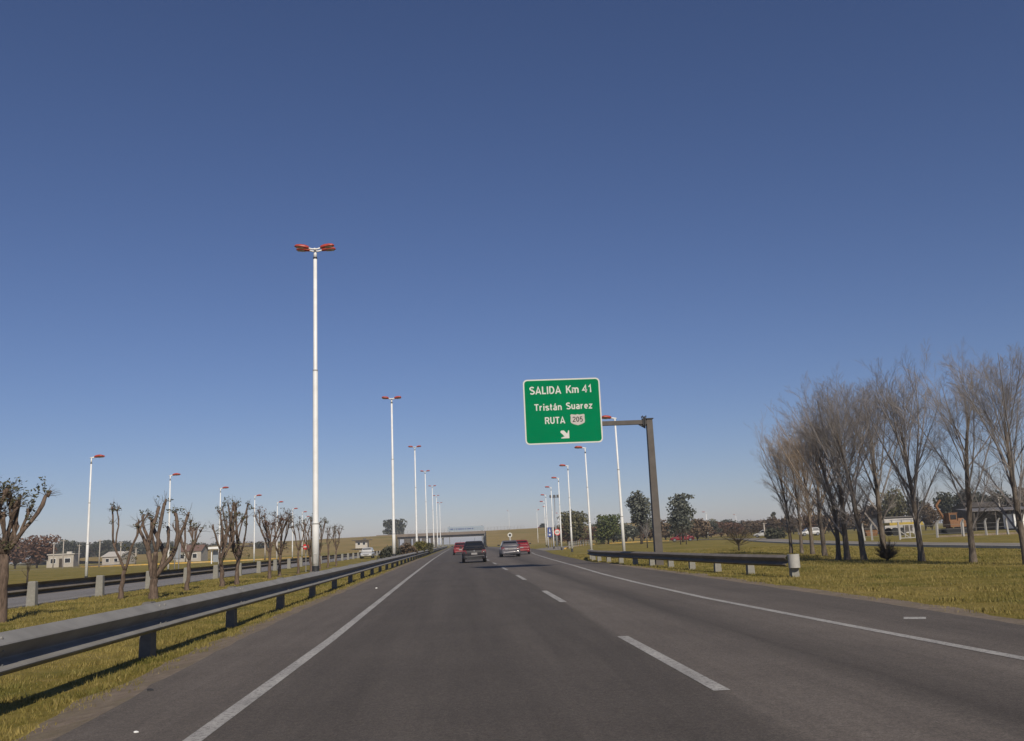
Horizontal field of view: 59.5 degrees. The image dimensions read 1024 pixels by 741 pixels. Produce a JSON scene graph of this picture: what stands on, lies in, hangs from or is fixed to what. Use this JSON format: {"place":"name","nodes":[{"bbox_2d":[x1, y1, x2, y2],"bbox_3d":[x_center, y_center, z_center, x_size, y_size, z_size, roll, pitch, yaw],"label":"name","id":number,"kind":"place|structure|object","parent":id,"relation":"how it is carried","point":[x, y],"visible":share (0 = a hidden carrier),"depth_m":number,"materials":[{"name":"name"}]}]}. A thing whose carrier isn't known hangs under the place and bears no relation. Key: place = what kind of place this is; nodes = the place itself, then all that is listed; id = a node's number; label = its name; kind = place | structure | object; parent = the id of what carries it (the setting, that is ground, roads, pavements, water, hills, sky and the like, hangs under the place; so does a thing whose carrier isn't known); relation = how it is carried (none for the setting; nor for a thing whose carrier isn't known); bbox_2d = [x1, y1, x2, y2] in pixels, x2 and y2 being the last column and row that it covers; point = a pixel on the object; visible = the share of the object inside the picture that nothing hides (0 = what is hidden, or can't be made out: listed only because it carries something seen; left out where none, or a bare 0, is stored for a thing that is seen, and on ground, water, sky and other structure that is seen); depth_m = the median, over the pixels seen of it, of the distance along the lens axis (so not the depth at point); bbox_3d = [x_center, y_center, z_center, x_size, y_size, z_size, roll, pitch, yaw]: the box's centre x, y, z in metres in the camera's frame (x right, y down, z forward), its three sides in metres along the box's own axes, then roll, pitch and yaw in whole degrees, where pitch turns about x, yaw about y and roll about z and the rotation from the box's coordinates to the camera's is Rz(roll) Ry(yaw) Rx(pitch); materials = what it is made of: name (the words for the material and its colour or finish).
{"place":"outdoors","nodes":[
{"label":"outdoors","id":0,"kind":"place"},
{"bbox_2d":[19,535,398,564],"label":"embankment","id":1,"kind":"structure","parent":0,"point":[376,543],"depth_m":350.41,"materials":[{"name":"green plant"}]},
{"bbox_2d":[352,538,371,547],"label":"toll building","id":2,"kind":"structure","parent":1,"relation":"on","point":[364,543],"depth_m":319.09,"materials":[{"name":"white paint"}]},
{"bbox_2d":[382,518,406,534],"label":"broad tree","id":3,"kind":"object","parent":1,"relation":"on","point":[400,526],"visible":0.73,"depth_m":467.93,"materials":[{"name":"green plant"}]},
{"bbox_2d":[0,558,421,740],"bbox_3d":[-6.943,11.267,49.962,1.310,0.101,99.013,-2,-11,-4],"label":"verge","id":4,"kind":"structure","parent":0,"point":[70,719],"depth_m":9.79,"materials":[{"name":"green plant"}]},
{"bbox_2d":[8,546,438,608],"bbox_3d":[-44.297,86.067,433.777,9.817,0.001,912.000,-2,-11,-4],"label":"opposite road","id":5,"kind":"structure","parent":0,"point":[43,598],"depth_m":45.56,"materials":[{"name":"grey asphalt"}]},
{"bbox_2d":[0,523,1023,740],"bbox_3d":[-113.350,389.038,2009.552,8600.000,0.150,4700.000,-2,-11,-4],"label":"ground","id":6,"kind":"structure","parent":0,"point":[40,573],"depth_m":26.41,"materials":[{"name":"green plant"}]},
{"bbox_2d":[9,538,26,568],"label":"horizon tree","id":7,"kind":"object","parent":6,"relation":"on","point":[15,559],"visible":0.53,"depth_m":222.47,"materials":[{"name":"brown plant"}]},
{"bbox_2d":[0,476,59,622],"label":"pollarded tree","id":8,"kind":"object","parent":6,"relation":"on","point":[9,539],"visible":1,"depth_m":23.99,"materials":[{"name":"brown plant"}]},
{"bbox_2d":[19,534,61,567],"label":"horizon tree","id":9,"kind":"object","parent":6,"relation":"on","point":[37,550],"visible":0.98,"depth_m":213.56,"materials":[{"name":"orange plant"}]},
{"bbox_2d":[47,551,80,567],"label":"white house","id":10,"kind":"structure","parent":6,"relation":"on","point":[70,559],"depth_m":212.36,"materials":[{"name":"paint"}]},
{"bbox_2d":[54,539,80,553],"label":"horizon tree","id":11,"kind":"object","parent":6,"relation":"on","point":[68,546],"visible":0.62,"depth_m":361.89,"materials":[{"name":"green plant"}]},
{"bbox_2d":[75,542,91,557],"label":"horizon tree","id":12,"kind":"object","parent":6,"relation":"on","point":[83,551],"visible":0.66,"depth_m":380.88,"materials":[{"name":"green plant"}]},
{"bbox_2d":[84,454,104,577],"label":"street lamp","id":13,"kind":"object","parent":6,"relation":"on","point":[87,541],"visible":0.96,"depth_m":65.69,"materials":[{"name":"white metal"}]},
{"bbox_2d":[89,540,114,556],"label":"horizon tree","id":14,"kind":"object","parent":6,"relation":"on","point":[105,545],"visible":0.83,"depth_m":373.33,"materials":[{"name":"green plant"}]},
{"bbox_2d":[101,551,136,564],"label":"white house","id":15,"kind":"structure","parent":6,"relation":"on","point":[109,558],"depth_m":227.28,"materials":[{"name":"paint"}]},
{"bbox_2d":[109,502,160,598],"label":"pollarded tree","id":16,"kind":"object","parent":6,"relation":"on","point":[122,583],"visible":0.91,"depth_m":34.40,"materials":[{"name":"brown plant"}]},
{"bbox_2d":[134,542,153,554],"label":"horizon tree","id":17,"kind":"object","parent":6,"relation":"on","point":[140,546],"visible":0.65,"depth_m":362.54,"materials":[{"name":"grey plant"}]},
{"bbox_2d":[133,487,191,598],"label":"pollarded tree","id":18,"kind":"object","parent":6,"relation":"on","point":[155,572],"visible":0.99,"depth_m":33.15,"materials":[{"name":"brown plant"}]},
{"bbox_2d":[167,473,180,569],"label":"street lamp","id":19,"kind":"object","parent":6,"relation":"on","point":[174,474],"visible":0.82,"depth_m":83.83,"materials":[{"name":"white metal"}]},
{"bbox_2d":[168,514,210,590],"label":"pollarded tree","id":20,"kind":"object","parent":6,"relation":"on","point":[192,530],"visible":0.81,"depth_m":39.44,"materials":[{"name":"brown plant"}]},
{"bbox_2d":[176,544,208,561],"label":"white house","id":21,"kind":"structure","parent":6,"relation":"on","point":[200,553],"depth_m":219.04,"materials":[{"name":"paint"}]},
{"bbox_2d":[8,550,380,606],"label":"guardrail","id":22,"kind":"object","parent":6,"relation":"on","point":[31,590],"visible":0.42,"depth_m":39.95,"materials":[{"name":"metal"}]},
{"bbox_2d":[0,546,446,675],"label":"guardrail","id":23,"kind":"object","parent":6,"relation":"on","point":[26,647],"visible":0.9,"depth_m":13.58,"materials":[{"name":"metal"}]},
{"bbox_2d":[208,505,246,586],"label":"pollarded tree","id":24,"kind":"object","parent":6,"relation":"on","point":[222,554],"visible":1,"depth_m":41.95,"materials":[{"name":"brown plant"}]},
{"bbox_2d":[217,496,254,584],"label":"pollarded tree","id":25,"kind":"object","parent":6,"relation":"on","point":[237,553],"visible":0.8,"depth_m":44.31,"materials":[{"name":"brown plant"}]},
{"bbox_2d":[252,506,286,578],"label":"pollarded tree","id":26,"kind":"object","parent":6,"relation":"on","point":[265,522],"visible":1,"depth_m":51.25,"materials":[{"name":"brown plant"}]},
{"bbox_2d":[269,507,293,575],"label":"pollarded tree","id":27,"kind":"object","parent":6,"relation":"on","point":[282,526],"visible":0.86,"depth_m":55.18,"materials":[{"name":"brown plant"}]},
{"bbox_2d":[289,516,311,573],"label":"pollarded tree","id":28,"kind":"object","parent":6,"relation":"on","point":[298,549],"visible":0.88,"depth_m":60.13,"materials":[{"name":"brown plant"}]},
{"bbox_2d":[301,513,322,571],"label":"pollarded tree","id":29,"kind":"object","parent":6,"relation":"on","point":[309,549],"visible":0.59,"depth_m":64.00,"materials":[{"name":"brown plant"}]},
{"bbox_2d":[294,243,335,585],"bbox_3d":[-8.649,1.925,39.430,1.793,15.554,0.732,-2,-11,-4],"label":"street lamp","id":30,"kind":"object","parent":6,"relation":"on","point":[315,522],"visible":0.98,"depth_m":39.37,"materials":[{"name":"white metal"}]},
{"bbox_2d":[319,517,328,568],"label":"pollarded tree","id":31,"kind":"object","parent":6,"relation":"on","point":[321,532],"visible":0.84,"depth_m":70.75,"materials":[{"name":"brown plant"}]},
{"bbox_2d":[325,525,342,565],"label":"pollarded tree","id":32,"kind":"object","parent":6,"relation":"on","point":[339,533],"visible":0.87,"depth_m":80.69,"materials":[{"name":"brown plant"}]},
{"bbox_2d":[359,546,374,558],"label":"car","id":33,"kind":"object","parent":6,"relation":"on","point":[368,552],"visible":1,"depth_m":125.34,"materials":[{"name":"white metal"}]},
{"bbox_2d":[376,545,401,559],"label":"median bush","id":34,"kind":"object","parent":6,"relation":"on","point":[386,551],"visible":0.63,"depth_m":89.04,"materials":[{"name":"green plant"}]},
{"bbox_2d":[382,396,400,563],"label":"street lamp","id":35,"kind":"object","parent":6,"relation":"on","point":[393,507],"visible":0.98,"depth_m":81.44,"materials":[{"name":"white metal"}]},
{"bbox_2d":[397,543,417,554],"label":"median bush","id":36,"kind":"object","parent":6,"relation":"on","point":[405,548],"visible":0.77,"depth_m":95.13,"materials":[{"name":"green plant"}]},
{"bbox_2d":[408,445,420,541],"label":"street lamp","id":37,"kind":"object","parent":6,"relation":"on","point":[415,492],"visible":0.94,"depth_m":123.36,"materials":[{"name":"white metal"}]},
{"bbox_2d":[413,541,427,551],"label":"median bush","id":38,"kind":"object","parent":6,"relation":"on","point":[420,545],"visible":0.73,"depth_m":114.86,"materials":[{"name":"green plant"}]},
{"bbox_2d":[376,526,518,547],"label":"bridge","id":39,"kind":"structure","parent":6,"relation":"on","point":[407,537],"depth_m":456.87,"materials":[{"name":"concrete"}]},
{"bbox_2d":[447,525,483,546],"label":"overhead sign","id":40,"kind":"object","parent":6,"relation":"on","point":[462,528],"visible":0.74,"depth_m":483.85,"materials":[{"name":"white metal"}]},
{"bbox_2d":[551,477,562,549],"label":"street lamp","id":41,"kind":"object","parent":6,"relation":"on","point":[559,514],"visible":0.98,"depth_m":112.68,"materials":[{"name":"white metal"}]},
{"bbox_2d":[559,464,572,551],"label":"street lamp","id":42,"kind":"object","parent":6,"relation":"on","point":[569,510],"visible":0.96,"depth_m":94.11,"materials":[{"name":"white metal"}]},
{"bbox_2d":[557,509,588,541],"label":"tree","id":43,"kind":"object","parent":6,"relation":"on","point":[578,519],"visible":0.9,"depth_m":169.21,"materials":[{"name":"green plant"}]},
{"bbox_2d":[574,446,591,548],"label":"street lamp","id":44,"kind":"object","parent":6,"relation":"on","point":[589,522],"visible":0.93,"depth_m":75.97,"materials":[{"name":"white metal"}]},
{"bbox_2d":[523,378,663,565],"bbox_3d":[3.715,4.837,41.519,6.088,9.068,0.453,-2,-11,-4],"label":"motorway sign","id":45,"kind":"object","parent":6,"relation":"on","point":[563,411],"visible":0.98,"depth_m":41.77,"materials":[{"name":"metal"}]},
{"bbox_2d":[593,514,620,543],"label":"tree","id":46,"kind":"object","parent":6,"relation":"on","point":[607,526],"visible":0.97,"depth_m":177.18,"materials":[{"name":"green plant"}]},
{"bbox_2d":[602,415,625,550],"bbox_3d":[6.523,7.616,57.495,1.006,9.550,0.621,-2,-11,-5],"label":"street lamp","id":47,"kind":"object","parent":6,"relation":"on","point":[620,501],"visible":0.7,"depth_m":57.43,"materials":[{"name":"white metal"}]},
{"bbox_2d":[612,522,635,541],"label":"brown tree","id":48,"kind":"object","parent":6,"relation":"on","point":[627,530],"visible":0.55,"depth_m":202.61,"materials":[{"name":"green plant"}]},
{"bbox_2d":[624,490,652,543],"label":"eucalyptus tree","id":49,"kind":"object","parent":6,"relation":"on","point":[638,505],"visible":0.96,"depth_m":148.88,"materials":[{"name":"green plant"}]},
{"bbox_2d":[643,518,669,537],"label":"brown tree","id":50,"kind":"object","parent":6,"relation":"on","point":[650,533],"visible":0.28,"depth_m":167.98,"materials":[{"name":"green plant"}]},
{"bbox_2d":[665,493,696,541],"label":"eucalyptus tree","id":51,"kind":"object","parent":6,"relation":"on","point":[682,516],"visible":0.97,"depth_m":149.14,"materials":[{"name":"green plant"}]},
{"bbox_2d":[587,549,799,576],"bbox_3d":[6.241,9.299,43.966,1.475,0.910,36.998,-2,-11,-5],"label":"guardrail","id":52,"kind":"object","parent":6,"relation":"on","point":[749,561],"visible":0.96,"depth_m":31.98,"materials":[{"name":"metal"}]},
{"bbox_2d":[686,518,713,540],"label":"brown tree","id":53,"kind":"object","parent":6,"relation":"on","point":[701,526],"visible":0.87,"depth_m":163.35,"materials":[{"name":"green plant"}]},
{"bbox_2d":[724,523,743,535],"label":"horizon tree","id":54,"kind":"object","parent":6,"relation":"on","point":[735,525],"visible":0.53,"depth_m":245.11,"materials":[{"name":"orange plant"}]},
{"bbox_2d":[709,522,763,550],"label":"thorn tree","id":55,"kind":"object","parent":6,"relation":"on","point":[737,542],"visible":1,"depth_m":63.92,"materials":[{"name":"brown plant"}]},
{"bbox_2d":[750,520,765,533],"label":"horizon tree","id":56,"kind":"object","parent":6,"relation":"on","point":[758,524],"visible":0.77,"depth_m":229.48,"materials":[{"name":"brown plant"}]},
{"bbox_2d":[763,516,780,529],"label":"horizon tree","id":57,"kind":"object","parent":6,"relation":"on","point":[773,522],"visible":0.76,"depth_m":219.73,"materials":[{"name":"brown plant"}]},
{"bbox_2d":[764,526,786,538],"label":"dark shrub","id":58,"kind":"object","parent":6,"relation":"on","point":[773,533],"visible":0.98,"depth_m":139.17,"materials":[{"name":"green plant"}]},
{"bbox_2d":[750,420,813,553],"bbox_3d":[15.673,6.754,51.734,3.465,7.920,4.054,2,-11,-20],"label":"bare poplar","id":59,"kind":"object","parent":6,"relation":"on","point":[782,501],"visible":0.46,"depth_m":51.99,"materials":[{"name":"brown plant"}]},
{"bbox_2d":[759,428,810,553],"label":"bare poplar","id":60,"kind":"object","parent":6,"relation":"on","point":[797,491],"visible":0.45,"depth_m":50.89,"materials":[{"name":"brown plant"}]},
{"bbox_2d":[778,515,798,532],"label":"horizon tree","id":61,"kind":"object","parent":6,"relation":"on","point":[784,526],"visible":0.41,"depth_m":210.17,"materials":[{"name":"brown plant"}]},
{"bbox_2d":[744,409,835,553],"bbox_3d":[15.908,6.021,49.084,4.417,8.330,5.196,7,-14,-40],"label":"bare poplar","id":62,"kind":"object","parent":6,"relation":"on","point":[809,524],"visible":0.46,"depth_m":48.98,"materials":[{"name":"brown plant"}]},
{"bbox_2d":[765,390,876,555],"bbox_3d":[15.376,5.062,44.979,5.453,8.742,4.636,-1,-11,-10],"label":"bare poplar","id":63,"kind":"object","parent":6,"relation":"on","point":[823,542],"visible":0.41,"depth_m":44.83,"materials":[{"name":"brown plant"}]},
{"bbox_2d":[812,512,833,533],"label":"horizon tree","id":64,"kind":"object","parent":6,"relation":"on","point":[823,518],"visible":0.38,"depth_m":200.47,"materials":[{"name":"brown plant"}]},
{"bbox_2d":[772,376,889,559],"bbox_3d":[14.157,4.099,38.576,5.103,8.384,5.344,-12,-14,40],"label":"bare poplar","id":65,"kind":"object","parent":6,"relation":"on","point":[844,534],"visible":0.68,"depth_m":38.15,"materials":[{"name":"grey plant"}]},
{"bbox_2d":[785,395,880,559],"bbox_3d":[13.879,4.649,38.451,4.336,7.201,3.706,-8,-12,29],"label":"bare poplar","id":66,"kind":"object","parent":6,"relation":"on","point":[836,521],"visible":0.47,"depth_m":38.67,"materials":[{"name":"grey plant"}]},
{"bbox_2d":[782,376,898,560],"bbox_3d":[13.844,3.838,37.016,5.315,8.305,4.577,0,-11,-15],"label":"bare poplar","id":67,"kind":"object","parent":6,"relation":"on","point":[851,490],"visible":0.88,"depth_m":36.72,"materials":[{"name":"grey plant"}]},
{"bbox_2d":[850,505,869,528],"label":"horizon tree","id":68,"kind":"object","parent":6,"relation":"on","point":[865,522],"visible":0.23,"depth_m":191.34,"materials":[{"name":"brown plant"}]},
{"bbox_2d":[814,362,931,547],"bbox_3d":[15.898,3.862,38.883,5.635,8.842,5.381,4,-13,-32],"label":"bare poplar","id":69,"kind":"object","parent":6,"relation":"on","point":[879,519],"visible":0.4,"depth_m":38.41,"materials":[{"name":"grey plant"}]},
{"bbox_2d":[873,535,899,560],"bbox_3d":[14.672,6.945,35.021,1.006,1.269,1.064,-2,-11,-4],"label":"twiggy bush","id":70,"kind":"object","parent":6,"relation":"on","point":[888,552],"visible":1,"depth_m":34.88,"materials":[{"name":"green plant"}]},
{"bbox_2d":[836,347,949,560],"bbox_3d":[14.626,3.324,33.799,4.140,8.045,4.845,-6,-11,19],"label":"bare poplar","id":71,"kind":"object","parent":6,"relation":"on","point":[915,510],"visible":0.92,"depth_m":33.84,"materials":[{"name":"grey plant"}]},
{"bbox_2d":[876,487,911,516],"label":"horizon tree","id":72,"kind":"object","parent":6,"relation":"on","point":[897,510],"visible":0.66,"depth_m":176.53,"materials":[{"name":"green plant"}]},
{"bbox_2d":[883,519,923,535],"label":"yellow trailer","id":73,"kind":"object","parent":6,"relation":"on","point":[895,531],"visible":0.64,"depth_m":112.31,"materials":[{"name":"metal"}]},
{"bbox_2d":[897,522,921,539],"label":"white gate","id":74,"kind":"structure","parent":6,"relation":"on","point":[900,532],"depth_m":80.77,"materials":[{"name":"white metal"}]},
{"bbox_2d":[921,502,941,529],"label":"horizon tree","id":75,"kind":"object","parent":6,"relation":"on","point":[931,518],"visible":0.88,"depth_m":171.84,"materials":[{"name":"brown plant"}]},
{"bbox_2d":[861,517,1023,540],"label":"concrete post fence","id":76,"kind":"object","parent":6,"relation":"on","point":[997,522],"visible":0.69,"depth_m":85.19,"materials":[{"name":"concrete"}]},
{"bbox_2d":[932,491,958,517],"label":"horizon tree","id":77,"kind":"object","parent":6,"relation":"on","point":[945,504],"visible":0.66,"depth_m":177.12,"materials":[{"name":"green plant"}]},
{"bbox_2d":[935,499,966,533],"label":"orange excavator","id":78,"kind":"object","parent":6,"relation":"on","point":[949,518],"visible":0.93,"depth_m":104.85,"materials":[{"name":"metal"}]},
{"bbox_2d":[879,338,1023,562],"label":"bare poplar","id":79,"kind":"object","parent":6,"relation":"on","point":[969,501],"visible":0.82,"depth_m":30.73,"materials":[{"name":"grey plant"}]},
{"bbox_2d":[950,502,1005,527],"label":"house","id":80,"kind":"structure","parent":6,"relation":"on","point":[958,506],"depth_m":167.60,"materials":[{"name":"white paint"}]},
{"bbox_2d":[939,336,1023,564],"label":"bare poplar","id":81,"kind":"object","parent":6,"relation":"on","point":[1009,465],"visible":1,"depth_m":28.22,"materials":[{"name":"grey plant"}]},
{"bbox_2d":[956,506,1023,530],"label":"open shed","id":82,"kind":"structure","parent":6,"relation":"on","point":[990,524],"depth_m":130.08,"materials":[{"name":"metal"}]},
{"bbox_2d":[986,490,1012,510],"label":"horizon tree","id":83,"kind":"object","parent":6,"relation":"on","point":[1007,495],"visible":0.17,"depth_m":173.33,"materials":[{"name":"green plant"}]},
{"bbox_2d":[1003,513,1023,529],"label":"white container","id":84,"kind":"object","parent":6,"relation":"on","point":[1010,526],"visible":0.28,"depth_m":119.90,"materials":[{"name":"metal"}]},
{"bbox_2d":[0,0,1023,562],"label":"sky","id":85,"kind":"structure","parent":0,"point":[697,210],"materials":[{"name":"blue"}]},
{"bbox_2d":[51,546,1023,740],"bbox_3d":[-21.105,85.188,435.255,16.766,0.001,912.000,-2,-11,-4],"label":"road","id":86,"kind":"structure","parent":0,"point":[448,645],"depth_m":9.52,"materials":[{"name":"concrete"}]},
{"bbox_2d":[183,550,447,740],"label":"road edge marking","id":87,"kind":"object","parent":86,"relation":"on","point":[212,726],"visible":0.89,"depth_m":9.47,"materials":[{"name":"paint"}]},
{"bbox_2d":[451,542,464,554],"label":"car","id":88,"kind":"object","parent":86,"relation":"on","point":[457,545],"visible":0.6,"depth_m":109.89,"materials":[{"name":"red metal"}]},
{"bbox_2d":[459,541,487,562],"bbox_3d":[-2.767,12.982,64.816,2.080,1.713,4.035,-2,-11,-4],"label":"car","id":89,"kind":"object","parent":86,"relation":"on","point":[474,550],"visible":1,"depth_m":62.97,"materials":[{"name":"black metal"}]},
{"bbox_2d":[497,540,520,556],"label":"car","id":90,"kind":"object","parent":86,"relation":"on","point":[509,547],"visible":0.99,"depth_m":79.53,"materials":[{"name":"silver metal"}]},
{"bbox_2d":[513,540,530,554],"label":"car","id":91,"kind":"object","parent":86,"relation":"on","point":[524,545],"visible":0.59,"depth_m":90.45,"materials":[{"name":"red metal"}]},
{"bbox_2d":[617,636,729,690],"bbox_3d":[1.696,3.258,10.187,0.150,0.001,4.702,-2,-11,-4],"label":"lane marking","id":92,"kind":"object","parent":86,"relation":"on","point":[699,677],"visible":1,"depth_m":9.43,"materials":[{"name":"paint"}]},
{"bbox_2d":[531,552,1023,659],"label":"road edge marking","id":93,"kind":"object","parent":86,"relation":"on","point":[936,641],"visible":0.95,"depth_m":12.60,"materials":[{"name":"paint"}]},
{"bbox_2d":[485,523,865,545],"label":"embankment","id":94,"kind":"structure","parent":0,"point":[498,537],"depth_m":370.56,"materials":[{"name":"green plant"}]},
{"bbox_2d":[538,538,1019,550],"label":"exit road","id":95,"kind":"structure","parent":0,"point":[807,541],"depth_m":74.80,"materials":[{"name":"grey asphalt"}]},
{"bbox_2d":[676,539,1019,548],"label":"pale kerb","id":96,"kind":"structure","parent":95,"relation":"on","point":[958,546],"depth_m":54.39,"materials":[{"name":"grey concrete"}]},
{"bbox_2d":[569,545,1023,619],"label":"verge grass","id":97,"kind":"structure","parent":0,"point":[765,550],"depth_m":28.86,"materials":[{"name":"green plant"}]},
{"bbox_2d":[599,562,1023,624],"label":"verge","id":98,"kind":"structure","parent":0,"point":[951,610],"depth_m":16.79,"materials":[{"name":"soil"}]},
{"bbox_2d":[867,516,913,533],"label":"sheet wall building","id":99,"kind":"structure","parent":0,"point":[895,519],"depth_m":139.58,"materials":[{"name":"white metal"}]},
{"label":"service road","id":100,"kind":"structure","parent":0,"visible":0},
{"bbox_2d":[80,556,308,566],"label":"service kerb","id":101,"kind":"structure","parent":100,"relation":"on","point":[186,562],"depth_m":174.28,"materials":[{"name":"grey concrete"}]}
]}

